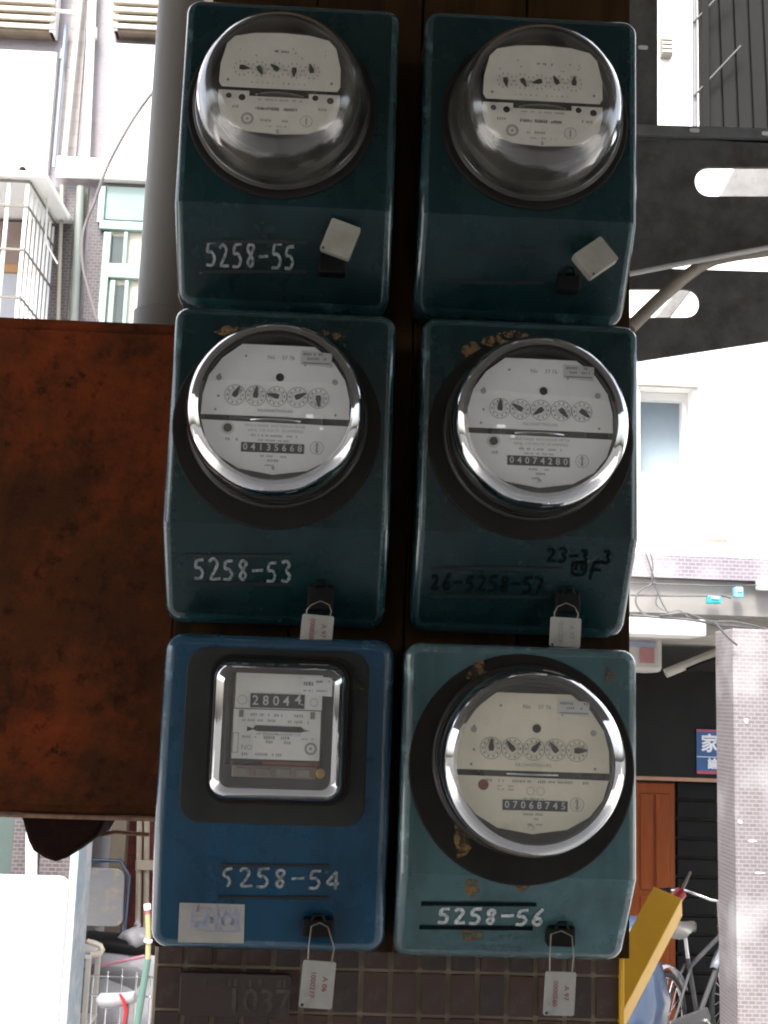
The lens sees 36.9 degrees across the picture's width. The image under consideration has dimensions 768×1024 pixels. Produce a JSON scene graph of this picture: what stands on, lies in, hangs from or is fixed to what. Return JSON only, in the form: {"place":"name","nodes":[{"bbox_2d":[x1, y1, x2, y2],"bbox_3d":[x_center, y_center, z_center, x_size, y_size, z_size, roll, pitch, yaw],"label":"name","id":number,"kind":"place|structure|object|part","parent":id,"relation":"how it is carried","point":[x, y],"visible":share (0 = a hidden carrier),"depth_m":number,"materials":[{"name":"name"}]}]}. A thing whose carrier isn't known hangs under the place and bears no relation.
{"place":"outdoors","nodes":[
{"label":"outdoors","id":0,"kind":"place"},
{"bbox_2d":[0,812,39,874],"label":"mosaic pier","id":1,"kind":"structure","parent":0,"point":[12,844],"depth_m":5.49,"materials":[{"name":"tile"}]},
{"bbox_2d":[39,841,92,1023],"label":"tiled column","id":2,"kind":"structure","parent":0,"point":[74,869],"depth_m":5.38,"materials":[{"name":"grey tile"}]},
{"bbox_2d":[25,833,37,874],"bbox_3d":[-1.637,1.902,5.338,0.137,1.224,0.055,2,-9,-2],"label":"downpipe","id":3,"kind":"object","parent":2,"relation":"attached to","point":[31,863],"depth_m":5.36,"materials":[{"name":"white plastic"}]},
{"bbox_2d":[80,91,151,321],"bbox_3d":[-1.266,-1.400,5.467,0.328,1.394,0.014,2,-9,-2],"label":"hanging cable","id":4,"kind":"object","parent":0,"point":[95,200],"visible":0.82,"depth_m":5.47,"materials":[{"name":"white plastic"}]},
{"bbox_2d":[627,916,670,1023],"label":"motor scooter","id":5,"kind":"object","parent":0,"point":[653,1005],"visible":0.05,"depth_m":5.47,"materials":[{"name":"plastic"}]},
{"bbox_2d":[656,290,689,316],"bbox_3d":[0.882,-0.633,3.524,0.126,0.112,0.030,2,-9,-2],"label":"roof batten","id":6,"kind":"object","parent":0,"point":[672,305],"visible":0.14,"depth_m":3.51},
{"bbox_2d":[671,871,690,900],"bbox_3d":[0.317,0.413,1.246,0.048,0.046,0.014,9,-11,-37],"label":"red cable","id":7,"kind":"object","parent":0,"point":[679,892],"visible":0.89,"depth_m":1.25,"materials":[{"name":"plastic"}]},
{"bbox_2d":[692,0,767,127],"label":"corrugated awning","id":8,"kind":"object","parent":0,"point":[732,91],"visible":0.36,"depth_m":4.09,"materials":[{"name":"grey metal"}]},
{"bbox_2d":[692,0,697,125],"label":"awning post","id":9,"kind":"object","parent":8,"relation":"attached to","point":[694,67],"visible":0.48,"depth_m":4.07,"materials":[{"name":"white metal"}]},
{"bbox_2d":[719,169,767,195],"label":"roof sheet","id":10,"kind":"object","parent":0,"point":[746,182],"visible":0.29,"depth_m":3.69,"materials":[{"name":"white metal"}]},
{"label":"far pavement","id":11,"kind":"structure","parent":0,"visible":0},
{"bbox_2d":[80,944,100,1023],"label":"trolley","id":12,"kind":"object","parent":11,"relation":"on","point":[84,1016],"visible":0.26,"depth_m":5.69,"materials":[{"name":"grey metal"}]},
{"bbox_2d":[85,939,104,957],"bbox_3d":[-1.455,2.139,5.663,0.170,0.098,0.028,2,-9,-2],"label":"umbrella","id":13,"kind":"object","parent":12,"relation":"on","point":[97,944],"visible":0.87,"depth_m":5.65,"materials":[{"name":"beige plastic"}]},
{"bbox_2d":[87,858,130,931],"bbox_3d":[-1.690,2.519,6.602,0.364,0.979,0.413,2,-9,-2],"label":"plastic chair","id":14,"kind":"object","parent":11,"relation":"on","point":[106,905],"visible":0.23,"depth_m":6.74,"materials":[{"name":"paint"}]},
{"bbox_2d":[96,991,136,1023],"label":"rolled bag","id":15,"kind":"object","parent":11,"relation":"on","point":[124,1000],"visible":0.98,"depth_m":5.37,"materials":[{"name":"white plastic"}]},
{"bbox_2d":[84,930,154,990],"bbox_3d":[-1.087,2.499,6.118,1.478,0.907,0.579,2,-9,-2],"label":"motor scooter","id":16,"kind":"object","parent":11,"relation":"on","point":[111,942],"visible":0.04,"depth_m":6.02,"materials":[{"name":"plastic"}]},
{"bbox_2d":[83,954,144,970],"bbox_3d":[-1.434,2.327,5.908,0.408,0.121,0.018,2,-9,-2],"label":"umbrella","id":17,"kind":"object","parent":16,"relation":"on","point":[121,961],"visible":0.6,"depth_m":5.91,"materials":[{"name":"pink fabric"}]},
{"bbox_2d":[80,952,154,1023],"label":"cover sheet","id":18,"kind":"object","parent":16,"relation":"on","point":[112,1016],"visible":0.14,"depth_m":5.96,"materials":[{"name":"white plastic"}]},
{"bbox_2d":[118,919,152,947],"bbox_3d":[-1.300,2.231,6.110,0.177,0.137,0.173,-7,-12,43],"label":"plastic bag","id":19,"kind":"object","parent":16,"relation":"on","point":[135,936],"visible":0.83,"depth_m":6.05,"materials":[{"name":"white plastic"}]},
{"bbox_2d":[89,968,152,1023],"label":"wire rack","id":20,"kind":"object","parent":11,"relation":"on","point":[121,977],"visible":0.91,"depth_m":5.59,"materials":[{"name":"silver metal"}]},
{"bbox_2d":[135,821,142,922],"bbox_3d":[-1.469,2.469,6.877,0.110,1.537,0.039,2,-9,-2],"label":"twin pipe","id":21,"kind":"object","parent":11,"relation":"on","point":[138,876],"visible":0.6,"depth_m":6.91,"materials":[{"name":"beige plastic"}]},
{"bbox_2d":[137,860,152,869],"bbox_3d":[-1.399,2.118,6.905,0.160,0.056,0.021,2,-9,-2],"label":"pipe clamp","id":22,"kind":"object","parent":21,"relation":"attached to","point":[144,864],"visible":0.56,"depth_m":6.89,"materials":[{"name":"beige plastic"}]},
{"bbox_2d":[134,904,152,1023],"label":"broom pole","id":23,"kind":"object","parent":11,"relation":"on","point":[148,940],"visible":1,"depth_m":5.22,"materials":[{"name":"green"}]},
{"bbox_2d":[143,816,149,927],"bbox_3d":[-1.421,2.470,6.879,0.119,1.538,0.039,2,-9,-2],"label":"twin pipe","id":24,"kind":"object","parent":11,"relation":"on","point":[146,872],"visible":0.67,"depth_m":6.91,"materials":[{"name":"beige plastic"}]},
{"bbox_2d":[658,887,719,1023],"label":"bicycle","id":25,"kind":"object","parent":11,"relation":"on","point":[702,1013],"visible":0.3,"depth_m":6.39,"materials":[{"name":"metal"}]},
{"bbox_2d":[715,628,767,1023],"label":"mosaic column","id":26,"kind":"structure","parent":11,"relation":"on","point":[742,728],"depth_m":5.63,"materials":[{"name":"white tile"}]},
{"bbox_2d":[630,614,764,629],"bbox_3d":[1.627,0.571,5.853,0.757,0.081,0.012,2,-9,-2],"label":"bundled cable","id":27,"kind":"object","parent":26,"relation":"on","point":[689,619],"visible":0.9,"depth_m":5.85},
{"bbox_2d":[659,612,767,629],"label":"slack cable","id":28,"kind":"object","parent":26,"relation":"attached to","point":[712,620],"visible":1,"depth_m":5.84,"materials":[{"name":"plastic"}]},
{"bbox_2d":[715,623,737,645],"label":"hanging cable","id":29,"kind":"object","parent":26,"relation":"attached to","point":[725,634],"visible":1,"depth_m":5.69,"materials":[{"name":"white plastic"}]},
{"label":"ground","id":30,"kind":"structure","parent":0,"visible":0},
{"bbox_2d":[0,0,154,932],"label":"tiled building","id":31,"kind":"structure","parent":30,"relation":"on","point":[30,78],"depth_m":6.43,"materials":[{"name":"tile"}]},
{"bbox_2d":[0,0,60,40],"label":"louvred box","id":32,"kind":"object","parent":31,"relation":"attached to","point":[37,20],"visible":1,"depth_m":6.46,"materials":[{"name":"white paint"}]},
{"bbox_2d":[55,9,78,14],"bbox_3d":[-1.799,-2.813,6.478,0.158,0.023,0.020,2,-9,-2],"label":"connecting pipe","id":33,"kind":"object","parent":32,"relation":"attached to","point":[66,11],"visible":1,"depth_m":6.47,"materials":[{"name":"white plastic"}]},
{"bbox_2d":[0,166,72,318],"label":"window cage","id":34,"kind":"object","parent":31,"relation":"attached to","point":[24,193],"depth_m":6.08,"materials":[{"name":"white paint"}]},
{"bbox_2d":[45,197,57,263],"bbox_3d":[-1.736,-1.498,6.020,0.102,0.422,0.009,2,-9,-2],"label":"thin cage cable","id":35,"kind":"object","parent":34,"relation":"hanging from","point":[49,249],"visible":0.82,"depth_m":6.01,"materials":[{"name":"white plastic"}]},
{"bbox_2d":[52,25,67,167],"bbox_3d":[-1.819,-2.330,6.452,0.030,0.855,0.023,2,-9,-2],"label":"blue pipe","id":36,"kind":"object","parent":31,"relation":"attached to","point":[62,53],"visible":1,"depth_m":6.45,"materials":[{"name":"plastic"}]},
{"bbox_2d":[56,185,63,319],"bbox_3d":[-1.763,-0.969,6.230,0.108,1.686,0.021,2,-9,-2],"label":"slim lower pipe","id":37,"kind":"object","parent":31,"relation":"attached to","point":[59,280],"visible":0.34,"depth_m":6.28,"materials":[{"name":"beige plastic"}]},
{"bbox_2d":[62,0,81,156],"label":"slim pipe","id":38,"kind":"object","parent":31,"relation":"attached to","point":[71,82],"visible":1,"depth_m":6.45,"materials":[{"name":"white plastic"}]},
{"bbox_2d":[70,185,84,320],"bbox_3d":[-1.679,-0.966,6.233,0.095,1.681,0.043,2,-9,-2],"label":"grey green pipe","id":39,"kind":"object","parent":31,"relation":"attached to","point":[76,273],"visible":0.34,"depth_m":6.28,"materials":[{"name":"plastic"}]},
{"bbox_2d":[81,0,96,166],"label":"rain pipe","id":40,"kind":"object","parent":31,"relation":"attached to","point":[91,38],"visible":1,"depth_m":6.44,"materials":[{"name":"white plastic"}]},
{"bbox_2d":[97,186,142,322],"bbox_3d":[-1.272,-1.312,6.337,0.644,0.972,0.055,2,-9,-2],"label":"window","id":41,"kind":"structure","parent":31,"relation":"in","point":[119,279],"depth_m":6.32,"materials":[{"name":"white glass"}]},
{"bbox_2d":[112,0,212,41],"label":"louvred box","id":42,"kind":"object","parent":31,"relation":"attached to","point":[134,20],"visible":0.38,"depth_m":6.48,"materials":[{"name":"white paint"}]},
{"bbox_2d":[629,0,767,1023],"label":"white building","id":43,"kind":"structure","parent":30,"relation":"on","point":[702,468],"depth_m":6.45,"materials":[{"name":"white paint"}]},
{"bbox_2d":[630,639,661,672],"bbox_3d":[1.494,0.874,7.193,0.419,0.245,0.309,2,-9,-2],"label":"hanging unit","id":44,"kind":"object","parent":43,"relation":"attached to","point":[646,655],"visible":0.38,"depth_m":7.05,"materials":[{"name":"white plastic"}]},
{"bbox_2d":[629,782,675,1022],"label":"door","id":45,"kind":"structure","parent":43,"relation":"in","point":[655,827],"depth_m":7.26,"materials":[{"name":"brown wood"}]},
{"bbox_2d":[639,536,671,616],"bbox_3d":[1.456,0.352,6.154,0.185,0.443,0.007,2,-9,-2],"label":"thin cable","id":46,"kind":"object","parent":43,"relation":"attached to","point":[653,575],"visible":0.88,"depth_m":6.16,"materials":[{"name":"white plastic"}]},
{"bbox_2d":[660,36,672,58],"bbox_3d":[1.635,-2.692,6.670,0.064,0.120,0.056,2,-9,-2],"label":"wall vent","id":47,"kind":"object","parent":43,"relation":"attached to","point":[666,47],"depth_m":6.65,"materials":[{"name":"white plastic"}]},
{"bbox_2d":[647,544,689,617],"bbox_3d":[1.515,0.368,6.133,0.231,0.392,0.006,2,-9,-2],"label":"tangled cable","id":48,"kind":"object","parent":43,"relation":"on","point":[657,589],"visible":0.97,"depth_m":6.12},
{"bbox_2d":[637,379,699,479],"bbox_3d":[1.508,-0.443,6.415,0.445,0.547,0.205,2,-9,-2],"label":"window","id":49,"kind":"structure","parent":43,"relation":"in","point":[663,416],"depth_m":6.49,"materials":[{"name":"white glass"}]},
{"bbox_2d":[635,582,716,626],"bbox_3d":[1.552,0.488,6.126,0.441,0.229,0.009,2,-9,-2],"label":"looped cable","id":50,"kind":"object","parent":43,"relation":"on","point":[637,606],"visible":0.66,"depth_m":6.12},
{"bbox_2d":[630,594,730,598],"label":"black cable","id":51,"kind":"object","parent":43,"relation":"attached to","point":[663,595],"visible":1,"depth_m":6.15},
{"bbox_2d":[663,648,715,677],"bbox_3d":[1.863,0.908,6.954,0.351,0.193,0.056,2,-9,-2],"label":"slanted pipe","id":52,"kind":"object","parent":43,"relation":"attached to","point":[677,668],"visible":0.79,"depth_m":6.93,"materials":[{"name":"beige paint"}]},
{"bbox_2d":[686,657,715,670],"bbox_3d":[1.923,0.909,6.936,0.219,0.102,0.020,2,-9,-2],"label":"black hose","id":53,"kind":"object","parent":52,"relation":"attached to","point":[701,663],"visible":0.79,"depth_m":6.93,"materials":[{"name":"rubber"}]},
{"bbox_2d":[630,582,757,586],"bbox_3d":[1.670,0.385,6.162,0.710,0.023,0.006,2,-9,-2],"label":"cable","id":54,"kind":"object","parent":43,"relation":"attached to","point":[693,584],"visible":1,"depth_m":6.16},
{"bbox_2d":[696,729,716,773],"bbox_3d":[2.109,1.522,7.306,0.259,0.278,0.012,2,-9,-2],"label":"shop sign","id":55,"kind":"object","parent":43,"relation":"attached to","point":[706,751],"visible":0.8,"depth_m":7.30,"materials":[{"name":"blue plastic"}]},
{"bbox_2d":[706,596,720,603],"bbox_3d":[1.763,0.470,6.159,0.073,0.040,0.058,2,-9,-2],"label":"cable clip","id":56,"kind":"object","parent":43,"relation":"attached to","point":[713,599],"visible":1,"depth_m":6.14,"materials":[{"name":"teal plastic"}]},
{"bbox_2d":[733,587,742,597],"bbox_3d":[1.897,0.431,6.170,0.046,0.057,0.058,2,-9,-2],"label":"cable clip","id":57,"kind":"object","parent":43,"relation":"attached to","point":[737,592],"visible":1,"depth_m":6.15,"materials":[{"name":"plastic"}]},
{"bbox_2d":[756,580,767,590],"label":"junction box","id":58,"kind":"object","parent":43,"relation":"attached to","point":[762,585],"visible":1,"depth_m":6.16,"materials":[{"name":"white paint"}]},
{"label":"road","id":59,"kind":"structure","parent":0,"visible":0},
{"bbox_2d":[0,874,69,1023],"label":"white board","id":60,"kind":"object","parent":59,"relation":"on","point":[33,919],"visible":1,"depth_m":3.13,"materials":[{"name":"paint"}]},
{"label":"pavement","id":61,"kind":"structure","parent":0,"visible":0},
{"bbox_2d":[151,0,618,1023],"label":"brick pillar","id":62,"kind":"structure","parent":61,"relation":"on","point":[383,988],"depth_m":1.08,"materials":[{"name":"brown tile"}]},
{"bbox_2d":[0,317,174,821],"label":"rusty cabinet","id":63,"kind":"object","parent":62,"relation":"attached to","point":[87,621],"visible":0.13,"depth_m":1.15,"materials":[{"name":"brown metal"}]},
{"bbox_2d":[23,812,115,860],"bbox_3d":[-0.312,0.318,1.155,0.091,0.054,0.076,2,-9,-2],"label":"rusty bracket","id":64,"kind":"object","parent":63,"relation":"attached to","point":[55,839],"visible":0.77,"depth_m":1.12,"materials":[{"name":"black metal"}]},
{"bbox_2d":[97,830,148,837],"bbox_3d":[-0.272,0.334,1.198,0.058,0.008,0.004,8,-11,-33],"label":"rusty wire","id":65,"kind":"object","parent":64,"relation":"attached to","point":[123,832],"visible":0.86,"depth_m":1.20,"materials":[{"name":"brown metal"}]},
{"bbox_3d":[-0.361,0.046,1.154,0.304,0.477,0.003,2,-9,-2],"label":"door","id":66,"kind":"part","parent":63,"relation":"part of","materials":[{"name":"brown metal"}]},
{"bbox_2d":[133,0,203,324],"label":"drain pipe","id":67,"kind":"object","parent":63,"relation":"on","point":[158,301],"visible":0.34,"depth_m":1.30,"materials":[{"name":"grey plastic"}]},
{"bbox_2d":[179,971,291,1017],"bbox_3d":[-0.137,0.445,1.063,0.103,0.038,0.008,2,-9,-2],"label":"number plaque","id":68,"kind":"object","parent":62,"relation":"attached to","point":[234,994],"visible":1,"depth_m":1.06,"materials":[{"name":"dark painted metal"}]},
{"bbox_2d":[155,0,629,958],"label":"mounting board","id":69,"kind":"object","parent":62,"relation":"attached to","point":[411,14],"visible":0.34,"depth_m":1.16,"materials":[{"name":"brown wood"}]},
{"bbox_2d":[152,633,393,951],"bbox_3d":[-0.098,0.249,1.022,0.206,0.275,0.130,2,-9,-2],"label":"electricity meter","id":70,"kind":"object","parent":69,"relation":"attached to","point":[271,828],"visible":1,"depth_m":1.01,"materials":[{"name":"blue metal"}]},
{"bbox_2d":[299,922,335,1008],"bbox_3d":[-0.056,0.391,0.995,0.029,0.071,0.005,7,-12,-7],"label":"seal tag","id":71,"kind":"object","parent":70,"relation":"hanging from","point":[317,985],"visible":1,"depth_m":0.99,"materials":[{"name":"white plastic"}]},
{"bbox_2d":[162,308,395,629],"bbox_3d":[-0.095,-0.043,1.055,0.205,0.287,0.157,2,-9,-2],"label":"electricity meter","id":72,"kind":"object","parent":69,"relation":"attached to","point":[277,501],"visible":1,"depth_m":1.04,"materials":[{"name":"teal paint"}]},
{"bbox_2d":[300,600,333,639],"bbox_3d":[-0.060,0.101,1.039,0.029,0.042,0.005,6,-8,-5],"label":"seal tag","id":73,"kind":"object","parent":72,"relation":"hanging from","point":[316,626],"visible":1,"depth_m":1.04,"materials":[{"name":"white"}]},
{"bbox_2d":[175,1,399,316],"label":"electricity meter","id":74,"kind":"object","parent":69,"relation":"attached to","point":[287,141],"visible":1,"depth_m":1.08,"materials":[{"name":"teal paint"}]},
{"bbox_2d":[320,218,359,260],"bbox_3d":[-0.041,-0.255,1.080,0.029,0.033,0.008,21,-7,2],"label":"seal tag","id":75,"kind":"object","parent":74,"relation":"hanging from","point":[340,239],"visible":1,"depth_m":1.08,"materials":[{"name":"plastic"}]},
{"bbox_2d":[391,643,635,959],"bbox_3d":[0.118,0.259,1.016,0.208,0.280,0.157,2,-9,-2],"label":"electricity meter","id":76,"kind":"object","parent":69,"relation":"attached to","point":[515,817],"visible":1,"depth_m":1.00,"materials":[{"name":"teal paint"}]},
{"bbox_2d":[543,930,575,1015],"bbox_3d":[0.154,0.401,1.002,0.028,0.072,0.006,6,-7,-9],"label":"seal tag","id":77,"kind":"object","parent":76,"relation":"hanging from","point":[559,992],"visible":1,"depth_m":1.00,"materials":[{"name":"white plastic"}]},
{"bbox_2d":[408,319,636,638],"bbox_3d":[0.132,-0.034,1.063,0.203,0.288,0.157,2,-9,-2],"label":"electricity meter","id":78,"kind":"object","parent":69,"relation":"attached to","point":[523,522],"visible":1,"depth_m":1.04,"materials":[{"name":"teal paint"}]},
{"bbox_2d":[549,602,580,647],"bbox_3d":[0.165,0.102,1.046,0.028,0.040,0.005,4,-9,3],"label":"seal tag","id":79,"kind":"object","parent":78,"relation":"hanging from","point":[565,632],"visible":1,"depth_m":1.05,"materials":[{"name":"grey"}]},
{"bbox_2d":[411,13,635,326],"bbox_3d":[0.139,-0.339,1.108,0.208,0.291,0.162,2,-9,-2],"label":"electricity meter","id":80,"kind":"object","parent":69,"relation":"attached to","point":[525,184],"visible":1,"depth_m":1.09,"materials":[{"name":"teal paint"}]},
{"bbox_2d":[571,237,617,280],"bbox_3d":[0.198,-0.238,1.084,0.034,0.028,0.010,-35,-7,-13],"label":"seal tag","id":81,"kind":"object","parent":80,"relation":"hanging from","point":[594,258],"visible":1,"depth_m":1.08,"materials":[{"name":"plastic"}]},
{"bbox_2d":[618,958,623,1023],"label":"corner strip","id":82,"kind":"object","parent":62,"relation":"attached to","point":[621,992],"visible":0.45,"depth_m":1.08,"materials":[{"name":"yellow plastic"}]},
{"bbox_2d":[624,887,681,1023],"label":"yellow duct","id":83,"kind":"object","parent":62,"relation":"attached to","point":[654,926],"visible":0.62,"depth_m":1.20,"materials":[{"name":"plastic"}]},
{"bbox_2d":[630,0,767,361],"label":"steel bracket","id":84,"kind":"object","parent":62,"relation":"attached to","point":[680,217],"visible":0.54,"depth_m":1.27,"materials":[{"name":"black metal"}]},
{"bbox_2d":[630,251,767,332],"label":"thick cable","id":85,"kind":"object","parent":84,"relation":"attached to","point":[646,311],"visible":0.91,"depth_m":1.24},
{"bbox_2d":[630,245,767,275],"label":"white cable","id":86,"kind":"object","parent":84,"relation":"attached to","point":[698,260],"visible":0.83,"depth_m":1.23,"materials":[{"name":"white plastic"}]}
]}

